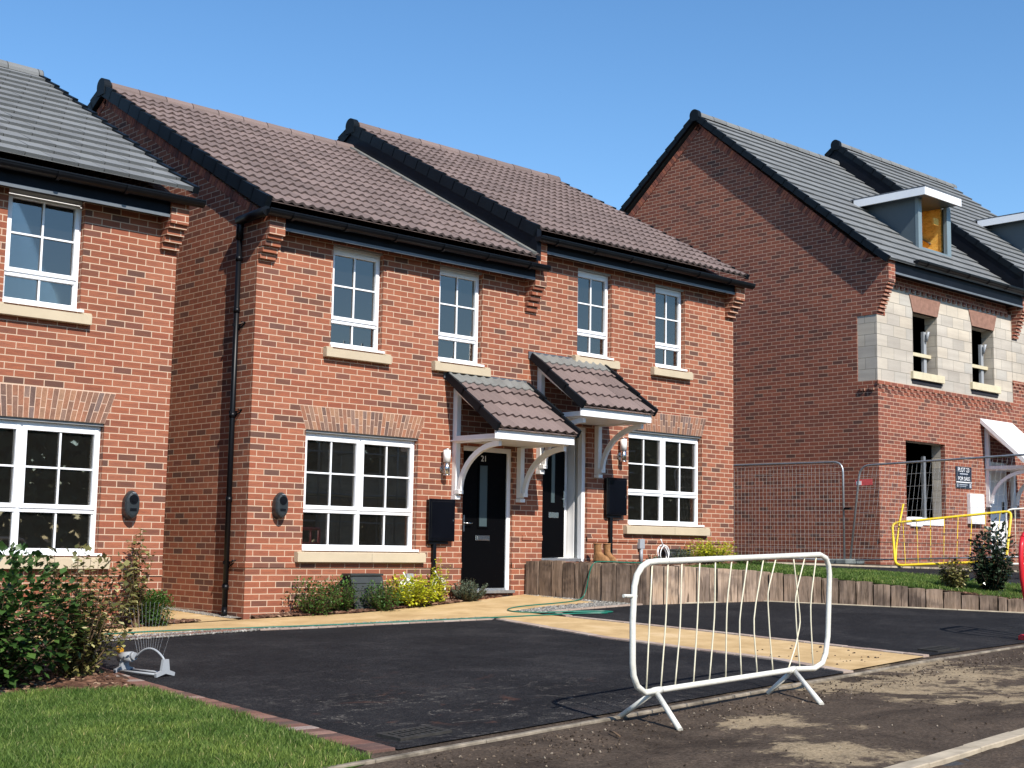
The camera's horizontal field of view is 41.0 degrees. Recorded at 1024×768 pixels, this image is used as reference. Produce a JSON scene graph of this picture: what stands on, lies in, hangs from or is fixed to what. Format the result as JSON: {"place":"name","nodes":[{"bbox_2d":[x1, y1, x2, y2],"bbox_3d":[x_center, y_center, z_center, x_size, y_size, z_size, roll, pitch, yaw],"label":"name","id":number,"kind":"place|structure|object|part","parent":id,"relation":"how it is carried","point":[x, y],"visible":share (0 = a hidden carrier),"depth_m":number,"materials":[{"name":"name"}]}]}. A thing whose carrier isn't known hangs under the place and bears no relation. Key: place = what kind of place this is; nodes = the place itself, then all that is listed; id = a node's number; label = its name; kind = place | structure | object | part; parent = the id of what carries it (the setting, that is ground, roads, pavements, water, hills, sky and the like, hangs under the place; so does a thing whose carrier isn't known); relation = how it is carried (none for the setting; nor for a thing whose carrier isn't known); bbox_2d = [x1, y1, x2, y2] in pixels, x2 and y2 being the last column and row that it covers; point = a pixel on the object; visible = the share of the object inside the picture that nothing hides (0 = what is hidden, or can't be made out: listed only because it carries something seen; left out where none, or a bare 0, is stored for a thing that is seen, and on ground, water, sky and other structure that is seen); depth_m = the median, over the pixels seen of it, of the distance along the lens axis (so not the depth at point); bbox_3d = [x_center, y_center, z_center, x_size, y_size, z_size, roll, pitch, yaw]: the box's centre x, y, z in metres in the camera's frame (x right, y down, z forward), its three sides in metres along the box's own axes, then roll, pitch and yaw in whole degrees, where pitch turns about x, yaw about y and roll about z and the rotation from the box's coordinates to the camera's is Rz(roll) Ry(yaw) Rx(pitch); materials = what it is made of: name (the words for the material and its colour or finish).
{"place":"outdoors","nodes":[
{"label":"outdoors","id":0,"kind":"place"},
{"bbox_2d":[0,684,372,767],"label":"lawn","id":1,"kind":"structure","parent":0,"point":[178,747],"depth_m":8.17,"materials":[{"name":"green plant"}]},
{"bbox_2d":[162,609,235,623],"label":"footpath","id":2,"kind":"structure","parent":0,"point":[185,615],"depth_m":16.29,"materials":[{"name":"beige concrete"}]},
{"bbox_2d":[45,620,842,748],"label":"driveway","id":3,"kind":"structure","parent":0,"point":[462,679],"depth_m":11.62,"materials":[{"name":"black asphalt"}]},
{"bbox_2d":[113,646,174,677],"bbox_3d":[-3.030,2.106,11.347,0.679,0.598,0.210,-3,-8,31],"label":"lawn sprinkler","id":4,"kind":"object","parent":3,"relation":"on","point":[124,659],"visible":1,"depth_m":11.36,"materials":[{"name":"grey plastic"}]},
{"bbox_2d":[376,725,451,740],"bbox_3d":[-0.619,2.220,8.703,0.224,0.046,0.450,-5,-9,42],"label":"drain grate","id":5,"kind":"object","parent":3,"relation":"on","point":[413,733],"visible":1,"depth_m":8.68,"materials":[{"name":"metal"}]},
{"bbox_2d":[35,594,923,669],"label":"footpath","id":6,"kind":"structure","parent":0,"point":[495,607],"depth_m":15.38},
{"bbox_2d":[757,645,880,664],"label":"soil crumbs","id":7,"kind":"object","parent":6,"relation":"on","point":[827,657],"visible":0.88,"depth_m":13.14,"materials":[{"name":"brown soil"}]},
{"bbox_2d":[0,0,1023,215],"label":"sky","id":8,"kind":"structure","parent":0,"point":[588,94],"materials":[{"name":"blue"}]},
{"bbox_2d":[10,576,1023,767],"bbox_3d":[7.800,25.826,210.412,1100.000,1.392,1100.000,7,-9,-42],"label":"ground","id":9,"kind":"structure","parent":0,"point":[793,738],"depth_m":9.02,"materials":[{"name":"brown soil"}]},
{"bbox_2d":[0,638,134,694],"bbox_3d":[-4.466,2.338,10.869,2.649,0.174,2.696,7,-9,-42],"label":"bark mulch","id":10,"kind":"object","parent":9,"relation":"on","point":[96,678],"visible":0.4,"depth_m":10.71,"materials":[{"name":"brown wood"}]},
{"bbox_2d":[0,541,96,688],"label":"shrub","id":11,"kind":"object","parent":10,"relation":"on","point":[10,606],"visible":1,"depth_m":10.39,"materials":[{"name":"green plant"}]},
{"bbox_2d":[18,539,138,677],"bbox_3d":[-3.512,1.842,11.122,1.029,1.162,0.970,7,-9,-42],"label":"shrub","id":12,"kind":"object","parent":10,"relation":"on","point":[84,665],"visible":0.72,"depth_m":11.06,"materials":[{"name":"green plant"}]},
{"bbox_2d":[0,59,205,634],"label":"brick house","id":13,"kind":"structure","parent":9,"relation":"on","point":[94,218],"depth_m":15.37,"materials":[{"name":"brick"}]},
{"bbox_2d":[0,188,91,325],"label":"window","id":14,"kind":"structure","parent":13,"relation":"in","point":[51,225],"depth_m":15.04,"materials":[{"name":"white plastic"}]},
{"bbox_2d":[0,416,109,568],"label":"window","id":15,"kind":"structure","parent":13,"relation":"in","point":[88,433],"depth_m":14.88,"materials":[{"name":"white plastic"}]},
{"bbox_2d":[122,491,139,519],"bbox_3d":[-4.256,1.355,15.306,0.177,0.330,0.144,7,-9,-42],"label":"car charger","id":16,"kind":"object","parent":13,"relation":"attached to","point":[130,504],"visible":1,"depth_m":15.26,"materials":[{"name":"grey plastic"}]},
{"bbox_2d":[41,628,249,645],"bbox_3d":[-3.772,2.629,14.153,2.445,0.135,0.148,7,-9,-44],"label":"brick edging","id":17,"kind":"object","parent":9,"relation":"on","point":[200,632],"visible":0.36,"depth_m":14.43,"materials":[{"name":"beige brick"}]},
{"bbox_2d":[164,607,241,617],"bbox_3d":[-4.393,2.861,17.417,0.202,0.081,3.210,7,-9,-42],"label":"gravel","id":18,"kind":"structure","parent":9,"relation":"on","point":[196,612],"depth_m":16.81,"materials":[{"name":"beige gravel"}]},
{"bbox_2d":[20,648,394,753],"bbox_3d":[-2.709,2.361,10.535,0.300,0.234,6.160,6,-8,-38],"label":"brick edging","id":19,"kind":"object","parent":9,"relation":"on","point":[364,745],"visible":0.3,"depth_m":8.94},
{"bbox_2d":[87,78,581,619],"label":"brick house","id":20,"kind":"structure","parent":9,"relation":"on","point":[349,342],"depth_m":17.86,"materials":[{"name":"brick"}]},
{"bbox_2d":[272,492,287,518],"bbox_3d":[-2.812,1.480,16.641,0.177,0.330,0.144,7,-9,-42],"label":"car charger","id":21,"kind":"object","parent":20,"relation":"attached to","point":[280,505],"visible":1,"depth_m":16.59,"materials":[{"name":"grey plastic"}]},
{"bbox_2d":[323,244,391,364],"bbox_3d":[-2.022,-1.031,17.781,1.042,1.481,0.238,7,-9,-42],"label":"window","id":22,"kind":"structure","parent":20,"relation":"in","point":[356,272],"depth_m":17.84,"materials":[{"name":"white plastic"}]},
{"bbox_2d":[294,429,425,562],"bbox_3d":[-1.943,1.461,17.601,2.023,1.641,0.240,7,-9,-42],"label":"window","id":23,"kind":"structure","parent":20,"relation":"in","point":[358,488],"depth_m":17.63,"materials":[{"name":"white plastic"}]},
{"bbox_2d":[404,574,413,588],"bbox_3d":[-1.353,2.715,17.936,0.110,0.460,0.059,7,-9,-42],"label":"cable duct","id":24,"kind":"object","parent":20,"relation":"attached to","point":[408,575],"visible":0.26,"depth_m":17.93,"materials":[{"name":"grey plastic"}]},
{"bbox_2d":[426,498,454,599],"bbox_3d":[-0.965,2.246,18.319,0.454,1.412,0.098,7,-9,-42],"label":"meter box","id":25,"kind":"object","parent":20,"relation":"attached to","point":[440,521],"visible":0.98,"depth_m":18.30,"materials":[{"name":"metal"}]},
{"bbox_2d":[431,501,453,538],"bbox_3d":[-0.932,1.823,18.341,0.390,0.500,0.007,7,-9,-42],"label":"door","id":26,"kind":"structure","parent":25,"relation":"in","point":[442,512],"depth_m":18.33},
{"bbox_2d":[439,449,450,475],"bbox_3d":[-0.890,1.054,18.482,0.109,0.360,0.142,7,-9,-42],"label":"wall lamp","id":27,"kind":"object","parent":20,"relation":"attached to","point":[444,469],"visible":1,"depth_m":18.44,"materials":[{"name":"metal"}]},
{"bbox_2d":[431,265,490,376],"bbox_3d":[-0.731,-0.870,18.970,1.018,1.481,0.238,7,-9,-42],"label":"window","id":28,"kind":"structure","parent":20,"relation":"in","point":[459,288],"depth_m":19.03,"materials":[{"name":"white plastic"}]},
{"bbox_2d":[461,446,514,593],"bbox_3d":[-0.363,1.886,19.038,0.975,2.020,0.193,7,-9,-42],"label":"door","id":29,"kind":"structure","parent":20,"relation":"in","point":[486,487],"depth_m":19.09,"materials":[{"name":"black plastic"}]},
{"bbox_2d":[258,618,492,630],"bbox_3d":[-1.514,2.760,15.619,2.825,0.151,0.131,4,-7,-27],"label":"paved edging","id":30,"kind":"object","parent":9,"relation":"on","point":[333,626],"visible":0.39,"depth_m":15.55,"materials":[{"name":"grey concrete"}]},
{"bbox_2d":[549,603,642,616],"bbox_3d":[1.001,2.905,17.542,0.531,0.153,1.911,-3,-8,33],"label":"paved edging","id":31,"kind":"object","parent":9,"relation":"on","point":[568,615],"visible":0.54,"depth_m":17.50,"materials":[{"name":"grey concrete"}]},
{"bbox_2d":[320,645,1023,767],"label":"pin kerb","id":32,"kind":"structure","parent":9,"relation":"on","point":[448,747],"depth_m":9.45,"materials":[{"name":"concrete"}]},
{"bbox_2d":[496,618,853,672],"bbox_3d":[1.390,2.684,14.146,0.300,0.246,5.183,6,-8,-38],"label":"paved edging","id":33,"kind":"object","parent":9,"relation":"on","point":[676,646],"visible":0.45,"depth_m":13.77,"materials":[{"name":"beige concrete"}]},
{"bbox_2d":[406,649,1023,767],"bbox_3d":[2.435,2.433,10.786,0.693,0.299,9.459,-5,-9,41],"label":"soil crumbs","id":34,"kind":"object","parent":9,"relation":"on","point":[610,748],"visible":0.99,"depth_m":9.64,"materials":[{"name":"brown soil"}]},
{"bbox_2d":[617,552,831,730],"bbox_3d":[1.740,1.827,10.094,0.665,1.185,2.821,-6,-9,45],"label":"crowd barrier","id":35,"kind":"object","parent":9,"relation":"on","point":[658,691],"visible":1,"depth_m":9.97,"materials":[{"name":"white metal"}]},
{"bbox_2d":[569,616,928,657],"bbox_3d":[2.402,2.758,14.989,4.602,0.215,0.158,-5,-9,43],"label":"paved edging","id":36,"kind":"object","parent":9,"relation":"on","point":[847,646],"visible":0.39,"depth_m":14.67,"materials":[{"name":"beige concrete"}]},
{"bbox_2d":[525,560,1023,611],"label":"sleeper retaining wall","id":37,"kind":"structure","parent":9,"relation":"on","point":[612,582],"depth_m":18.75,"materials":[{"name":"brown wood"}]},
{"bbox_2d":[20,561,642,651],"bbox_3d":[-1.022,2.540,16.154,2.110,0.913,11.158,-5,-9,43],"label":"garden hose","id":38,"kind":"object","parent":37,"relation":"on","point":[579,612],"visible":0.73,"depth_m":16.19,"materials":[{"name":"green rubber"}]},
{"bbox_2d":[685,601,1023,612],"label":"pin kerb","id":39,"kind":"structure","parent":9,"relation":"on","point":[880,606],"depth_m":18.64,"materials":[{"name":"concrete"}]},
{"bbox_2d":[884,728,1023,767],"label":"road kerb","id":40,"kind":"structure","parent":9,"relation":"on","point":[962,751],"depth_m":8.13,"materials":[{"name":"concrete"}]},
{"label":"planting bed","id":41,"kind":"structure","parent":9,"relation":"on","visible":0},
{"bbox_2d":[283,575,345,615],"bbox_3d":[-2.384,2.577,16.648,0.815,0.504,0.780,7,-9,-42],"label":"shrub","id":42,"kind":"object","parent":41,"relation":"on","point":[317,608],"visible":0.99,"depth_m":16.57,"materials":[{"name":"green plant"}]},
{"bbox_2d":[317,575,368,613],"bbox_3d":[-2.083,2.602,16.942,0.657,0.507,0.608,5,-8,-30],"label":"shrub","id":43,"kind":"object","parent":41,"relation":"on","point":[344,605],"visible":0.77,"depth_m":16.88,"materials":[{"name":"green plant"}]},
{"bbox_2d":[331,573,384,612],"bbox_3d":[-1.949,2.627,17.235,0.734,0.480,0.348,7,-9,-42],"label":"gas meter box","id":44,"kind":"object","parent":41,"relation":"on","point":[364,579],"visible":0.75,"depth_m":17.20,"materials":[{"name":"grey plastic"}]},
{"bbox_2d":[250,595,502,617],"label":"bark mulch","id":45,"kind":"object","parent":41,"relation":"on","point":[333,611],"visible":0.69,"depth_m":16.87,"materials":[{"name":"brown wood"}]},
{"bbox_2d":[360,578,408,610],"bbox_3d":[-1.635,2.646,17.155,0.632,0.432,0.663,7,-9,-42],"label":"shrub","id":46,"kind":"object","parent":41,"relation":"on","point":[385,604],"visible":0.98,"depth_m":17.10,"materials":[{"name":"green plant"}]},
{"bbox_2d":[384,569,442,607],"bbox_3d":[-1.267,2.640,17.629,0.821,0.520,0.885,7,-9,-42],"label":"shrub","id":47,"kind":"object","parent":41,"relation":"on","point":[416,597],"visible":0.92,"depth_m":17.50,"materials":[{"name":"yellow plant"}]},
{"bbox_2d":[399,572,414,595],"bbox_3d":[-1.352,2.591,17.647,0.228,0.332,0.086,7,-9,-42],"label":"cable coil","id":48,"kind":"object","parent":47,"relation":"on","point":[408,581],"visible":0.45,"depth_m":17.65,"materials":[{"name":"white plastic"}]},
{"bbox_2d":[430,556,450,604],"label":"shrub","id":49,"kind":"object","parent":41,"relation":"on","point":[440,597],"visible":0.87,"depth_m":17.95,"materials":[{"name":"yellow plant"}]},
{"bbox_2d":[432,571,445,595],"bbox_3d":[-0.963,2.620,18.007,0.228,0.332,0.086,7,-9,-42],"label":"cable coil","id":50,"kind":"object","parent":49,"relation":"on","point":[436,582],"visible":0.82,"depth_m":17.99,"materials":[{"name":"white plastic"}]},
{"bbox_2d":[450,577,487,601],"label":"shrub","id":51,"kind":"object","parent":41,"relation":"on","point":[465,592],"visible":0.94,"depth_m":18.30,"materials":[{"name":"green plant"}]},
{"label":"planting bed","id":52,"kind":"structure","parent":9,"relation":"on","visible":0},
{"bbox_2d":[30,618,200,631],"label":"bark mulch","id":53,"kind":"object","parent":52,"relation":"on","point":[173,620],"visible":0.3,"depth_m":15.42,"materials":[{"name":"brown wood"}]},
{"bbox_2d":[113,528,155,627],"bbox_3d":[-4.133,2.138,15.053,0.409,1.117,0.410,0,-7,5],"label":"shrub","id":54,"kind":"object","parent":53,"relation":"on","point":[134,589],"visible":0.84,"depth_m":15.03,"materials":[{"name":"green plant"}]},
{"bbox_2d":[131,588,174,626],"bbox_3d":[-4.001,2.494,15.230,0.492,0.440,0.502,7,-9,-42],"label":"shrub","id":55,"kind":"object","parent":53,"relation":"on","point":[153,615],"visible":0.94,"depth_m":15.17,"materials":[{"name":"green plant"}]},
{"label":"gravel bed","id":56,"kind":"structure","parent":9,"relation":"on","visible":0},
{"bbox_2d":[101,617,493,641],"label":"gravel","id":57,"kind":"structure","parent":56,"relation":"on","point":[182,634],"depth_m":14.52,"materials":[{"name":"grey gravel"}]},
{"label":"gravel bed","id":58,"kind":"structure","parent":9,"relation":"on","visible":0},
{"bbox_2d":[519,594,629,611],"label":"gravel","id":59,"kind":"structure","parent":58,"relation":"on","point":[591,603],"depth_m":17.89,"materials":[{"name":"grey gravel"}]},
{"bbox_2d":[569,601,1023,654],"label":"driveway","id":60,"kind":"structure","parent":0,"point":[911,630],"depth_m":16.41,"materials":[{"name":"black asphalt"}]},
{"bbox_2d":[547,610,612,613],"bbox_3d":[0.845,2.835,16.994,0.864,0.046,0.220,4,-7,-23],"label":"hose loop","id":61,"kind":"object","parent":60,"relation":"on","point":[581,612],"visible":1,"depth_m":17.02,"materials":[{"name":"green rubber"}]},
{"bbox_2d":[917,645,959,652],"bbox_3d":[4.340,2.697,13.927,0.454,0.046,0.233,7,-9,-42],"label":"drain grate","id":62,"kind":"object","parent":60,"relation":"on","point":[939,648],"visible":1,"depth_m":13.89,"materials":[{"name":"metal"}]},
{"bbox_2d":[1018,531,1023,639],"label":"plastic barrier","id":63,"kind":"object","parent":60,"relation":"on","point":[1021,563],"visible":0.96,"depth_m":14.90,"materials":[{"name":"red plastic"}]},
{"bbox_2d":[685,561,1022,600],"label":"ground","id":64,"kind":"structure","parent":0,"point":[1016,567],"depth_m":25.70,"materials":[{"name":"green plant"}]},
{"bbox_2d":[300,118,755,594],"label":"brick house","id":65,"kind":"structure","parent":64,"relation":"on","point":[629,328],"depth_m":21.43,"materials":[{"name":"brick"}]},
{"bbox_2d":[542,427,584,561],"bbox_3d":[0.631,1.617,20.244,0.930,2.001,0.360,7,-9,-42],"label":"door","id":66,"kind":"structure","parent":65,"relation":"in","point":[558,492],"depth_m":20.24,"materials":[{"name":"black plastic"}]},
{"bbox_2d":[572,267,619,369],"bbox_3d":[1.233,-0.993,20.816,0.977,1.481,0.238,7,-9,-42],"label":"window","id":67,"kind":"structure","parent":65,"relation":"in","point":[592,317],"depth_m":20.90,"materials":[{"name":"white plastic"}]},
{"bbox_2d":[604,477,626,554],"bbox_3d":[1.560,2.064,20.694,0.444,1.292,0.098,7,-9,-42],"label":"meter box","id":68,"kind":"object","parent":65,"relation":"attached to","point":[615,497],"visible":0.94,"depth_m":20.65,"materials":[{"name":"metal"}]},
{"bbox_2d":[609,479,625,512],"bbox_3d":[1.592,1.700,20.709,0.380,0.500,0.007,7,-9,-42],"label":"door","id":69,"kind":"structure","parent":68,"relation":"in","point":[617,488],"depth_m":20.71,"materials":[{"name":"black plastic"}]},
{"bbox_2d":[617,438,626,461],"bbox_3d":[1.687,1.008,20.892,0.109,0.360,0.142,7,-9,-42],"label":"wall lamp","id":70,"kind":"object","parent":65,"relation":"attached to","point":[621,456],"visible":1,"depth_m":20.84,"materials":[{"name":"metal"}]},
{"bbox_2d":[638,539,644,561],"bbox_3d":[1.986,2.570,21.067,0.110,0.370,0.059,7,-9,-42],"label":"cable duct","id":71,"kind":"object","parent":65,"relation":"attached to","point":[641,544],"visible":0.87,"depth_m":21.04,"materials":[{"name":"grey plastic"}]},
{"bbox_2d":[623,430,709,535],"bbox_3d":[2.411,1.575,21.653,1.993,1.606,0.240,7,-9,-42],"label":"window","id":72,"kind":"structure","parent":65,"relation":"in","point":[663,467],"depth_m":21.70,"materials":[{"name":"white plastic"}]},
{"bbox_2d":[650,284,692,379],"bbox_3d":[2.516,-0.832,21.996,0.954,1.481,0.238,7,-9,-42],"label":"window","id":73,"kind":"structure","parent":65,"relation":"in","point":[667,299],"depth_m":22.07,"materials":[{"name":"white plastic"}]},
{"bbox_2d":[733,461,845,563],"bbox_3d":[4.957,2.446,26.078,0.672,1.893,3.406,7,-9,-42],"label":"fence","id":74,"kind":"object","parent":64,"relation":"on","point":[832,560],"visible":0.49,"depth_m":25.59,"materials":[{"name":"metal"}]},
{"bbox_2d":[619,109,1023,564],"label":"unfinished house","id":75,"kind":"structure","parent":64,"relation":"on","point":[871,325],"depth_m":28.00,"materials":[{"name":"red brick"}]},
{"bbox_2d":[955,466,971,488],"bbox_3d":[9.267,1.921,28.107,0.625,0.445,0.021,7,-9,-42],"label":"plot sign","id":76,"kind":"object","parent":75,"relation":"attached to","point":[962,475],"visible":0.94,"depth_m":28.09,"materials":[{"name":"black plastic"}]},
{"bbox_2d":[967,494,984,524],"bbox_3d":[9.583,2.584,28.285,0.570,0.620,0.096,7,-9,-42],"label":"white meter cabinet","id":77,"kind":"object","parent":75,"relation":"attached to","point":[980,502],"visible":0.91,"depth_m":28.18,"materials":[{"name":"plastic"}]},
{"bbox_3d":[9.613,2.580,28.253,0.510,0.560,0.008,7,-9,-42],"label":"door","id":78,"kind":"part","parent":77,"relation":"part of","materials":[{"name":"white plastic"}]},
{"bbox_2d":[990,462,1007,552],"bbox_3d":[10.297,2.683,29.127,0.830,2.043,0.070,7,-9,-42],"label":"door","id":79,"kind":"structure","parent":75,"relation":"in","point":[999,499],"depth_m":29.21,"materials":[{"name":"white plastic"}]},
{"bbox_2d":[767,562,1016,571],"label":"pin kerb","id":80,"kind":"structure","parent":64,"relation":"on","point":[872,566],"depth_m":23.64,"materials":[{"name":"concrete"}]},
{"bbox_2d":[824,140,1023,552],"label":"unfinished house","id":81,"kind":"structure","parent":64,"relation":"on","point":[988,239],"depth_m":32.58,"materials":[{"name":"grey tile"}]},
{"bbox_2d":[835,454,1023,564],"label":"fence","id":82,"kind":"object","parent":64,"relation":"on","point":[858,483],"visible":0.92,"depth_m":23.97,"materials":[{"name":"metal"}]},
{"bbox_2d":[1005,508,1023,564],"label":"crowd barrier","id":83,"kind":"object","parent":64,"relation":"on","point":[1016,563],"visible":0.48,"depth_m":24.72,"materials":[{"name":"white metal"}]},
{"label":"planting bed","id":84,"kind":"structure","parent":64,"relation":"on","visible":0},
{"bbox_2d":[593,543,616,562],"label":"work boots","id":85,"kind":"object","parent":84,"relation":"on","point":[599,555],"visible":0.89,"depth_m":20.06,"materials":[{"name":"beige leather"}]},
{"bbox_2d":[575,561,734,565],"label":"bark mulch","id":86,"kind":"object","parent":84,"relation":"on","point":[687,564],"visible":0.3,"depth_m":20.25,"materials":[{"name":"brown wood"}]},
{"bbox_2d":[657,539,669,557],"bbox_3d":[2.325,2.559,21.041,0.247,0.352,0.087,7,-9,-42],"label":"cable coil","id":87,"kind":"object","parent":84,"relation":"on","point":[663,546],"visible":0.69,"depth_m":21.04,"materials":[{"name":"white plastic"}]},
{"bbox_2d":[657,549,691,557],"bbox_3d":[2.509,2.689,21.392,0.784,0.225,0.345,7,-9,-42],"label":"gas meter box","id":88,"kind":"object","parent":84,"relation":"on","point":[663,554],"visible":0.37,"depth_m":21.33,"materials":[{"name":"grey plastic"}]},
{"bbox_2d":[670,547,692,557],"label":"shrub","id":89,"kind":"object","parent":84,"relation":"on","point":[681,553],"visible":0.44,"depth_m":21.16,"materials":[{"name":"green plant"}]},
{"bbox_2d":[685,538,736,563],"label":"shrub","id":90,"kind":"object","parent":84,"relation":"on","point":[698,552],"visible":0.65,"depth_m":21.33,"materials":[{"name":"yellow plant"}]},
{"bbox_2d":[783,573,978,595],"bbox_3d":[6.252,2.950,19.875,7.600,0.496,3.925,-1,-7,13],"label":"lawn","id":91,"kind":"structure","parent":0,"point":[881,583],"depth_m":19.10,"materials":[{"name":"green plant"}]},
{"bbox_2d":[735,553,766,564],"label":"shrub","id":92,"kind":"object","parent":91,"relation":"on","point":[759,562],"visible":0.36,"depth_m":21.18,"materials":[{"name":"green plant"}]},
{"bbox_2d":[789,564,1019,583],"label":"driveway","id":93,"kind":"structure","parent":0,"point":[1015,577],"depth_m":22.86,"materials":[{"name":"stone"}]},
{"bbox_2d":[891,504,1011,565],"bbox_3d":[7.639,2.634,23.875,2.017,1.111,0.788,-2,-7,22],"label":"crowd barrier","id":94,"kind":"object","parent":93,"relation":"on","point":[930,519],"visible":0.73,"depth_m":23.98,"materials":[{"name":"yellow metal"}]},
{"bbox_2d":[942,743,1023,765],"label":"road","id":95,"kind":"structure","parent":0,"point":[954,763],"depth_m":7.87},
{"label":"planting bed","id":96,"kind":"structure","parent":0,"visible":0},
{"bbox_2d":[937,556,970,587],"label":"shrub","id":97,"kind":"object","parent":96,"relation":"on","point":[953,577],"visible":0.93,"depth_m":19.11,"materials":[{"name":"green plant"}]},
{"bbox_2d":[946,586,1022,599],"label":"bark mulch","id":98,"kind":"object","parent":96,"relation":"on","point":[969,593],"visible":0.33,"depth_m":18.72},
{"bbox_2d":[964,518,1018,592],"bbox_3d":[6.753,2.415,19.259,0.762,1.083,0.739,7,-9,-42],"label":"shrub","id":99,"kind":"object","parent":96,"relation":"on","point":[989,573],"visible":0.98,"depth_m":19.15,"materials":[{"name":"green plant"}]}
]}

